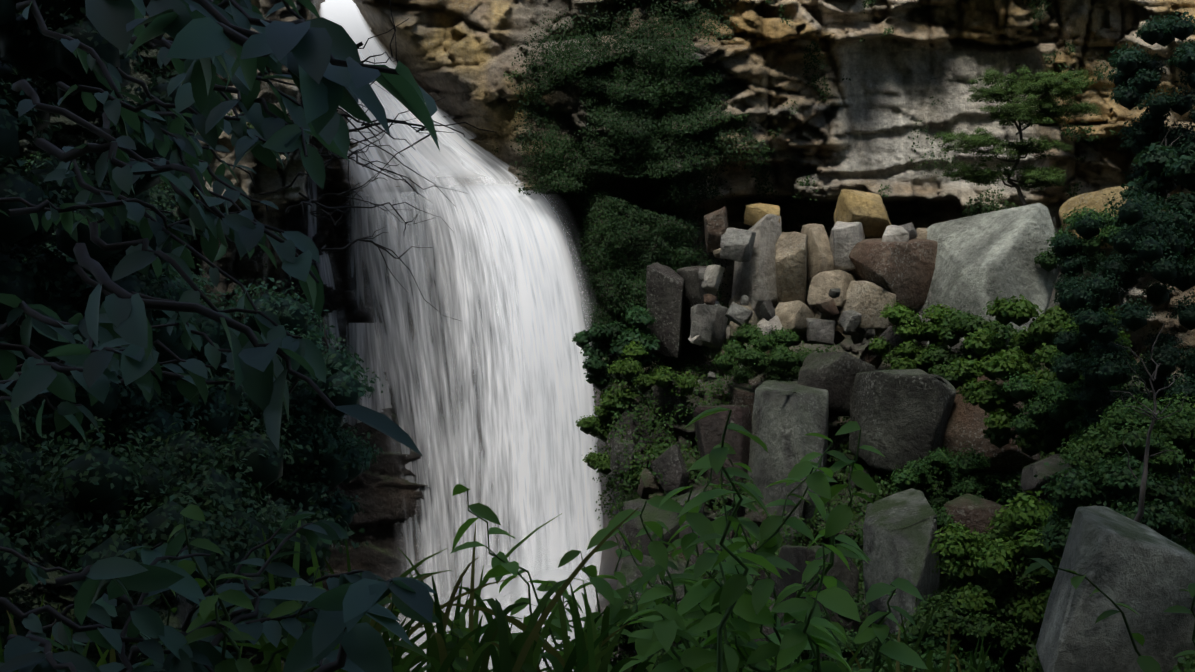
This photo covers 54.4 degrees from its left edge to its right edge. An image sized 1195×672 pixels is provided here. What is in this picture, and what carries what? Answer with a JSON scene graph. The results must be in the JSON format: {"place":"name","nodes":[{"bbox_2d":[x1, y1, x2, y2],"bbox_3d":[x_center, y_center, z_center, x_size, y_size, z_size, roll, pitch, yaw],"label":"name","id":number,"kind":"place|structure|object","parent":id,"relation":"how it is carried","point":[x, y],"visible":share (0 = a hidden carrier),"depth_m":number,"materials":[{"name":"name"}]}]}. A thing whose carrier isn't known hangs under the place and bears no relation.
{"place":"outdoors","nodes":[
{"label":"outdoors","id":0,"kind":"place"},
{"bbox_2d":[0,0,1194,671],"bbox_3d":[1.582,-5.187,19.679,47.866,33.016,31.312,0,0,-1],"label":"cliff rock","id":1,"kind":"object","parent":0,"point":[458,56],"visible":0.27,"depth_m":31.75,"materials":[{"name":"stone"}]},
{"bbox_2d":[304,0,602,670],"bbox_3d":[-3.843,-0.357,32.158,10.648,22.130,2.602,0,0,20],"label":"waterfall water","id":2,"kind":"structure","parent":1,"relation":"on","point":[539,445],"depth_m":31.34,"materials":[{"name":"white liquid"}]},
{"bbox_2d":[384,513,604,671],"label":"water spray","id":3,"kind":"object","parent":2,"relation":"attached to","point":[515,629],"depth_m":30.30,"materials":[{"name":"white liquid"}]},
{"bbox_2d":[0,0,1194,671],"bbox_3d":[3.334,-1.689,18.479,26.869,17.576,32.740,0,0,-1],"label":"foliage","id":4,"kind":"object","parent":1,"relation":"on","point":[154,470],"visible":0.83,"depth_m":15.27,"materials":[{"name":"green plant"}]},
{"bbox_2d":[605,186,1194,671],"bbox_3d":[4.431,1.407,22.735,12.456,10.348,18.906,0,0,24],"label":"boulders","id":5,"kind":"object","parent":1,"relation":"on","point":[969,264],"visible":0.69,"depth_m":26.02,"materials":[{"name":"grey stone"}]},
{"bbox_2d":[0,0,1194,671],"bbox_3d":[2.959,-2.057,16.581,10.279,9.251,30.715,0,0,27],"label":"branches and twigs","id":6,"kind":"object","parent":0,"point":[236,34],"visible":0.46,"depth_m":2.40,"materials":[{"name":"green plant"}]},
{"bbox_2d":[0,0,440,671],"bbox_3d":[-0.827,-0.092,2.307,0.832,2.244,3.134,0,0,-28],"label":"leaves","id":7,"kind":"object","parent":6,"relation":"on","point":[202,44],"visible":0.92,"depth_m":1.76,"materials":[{"name":"green plant"}]}
]}

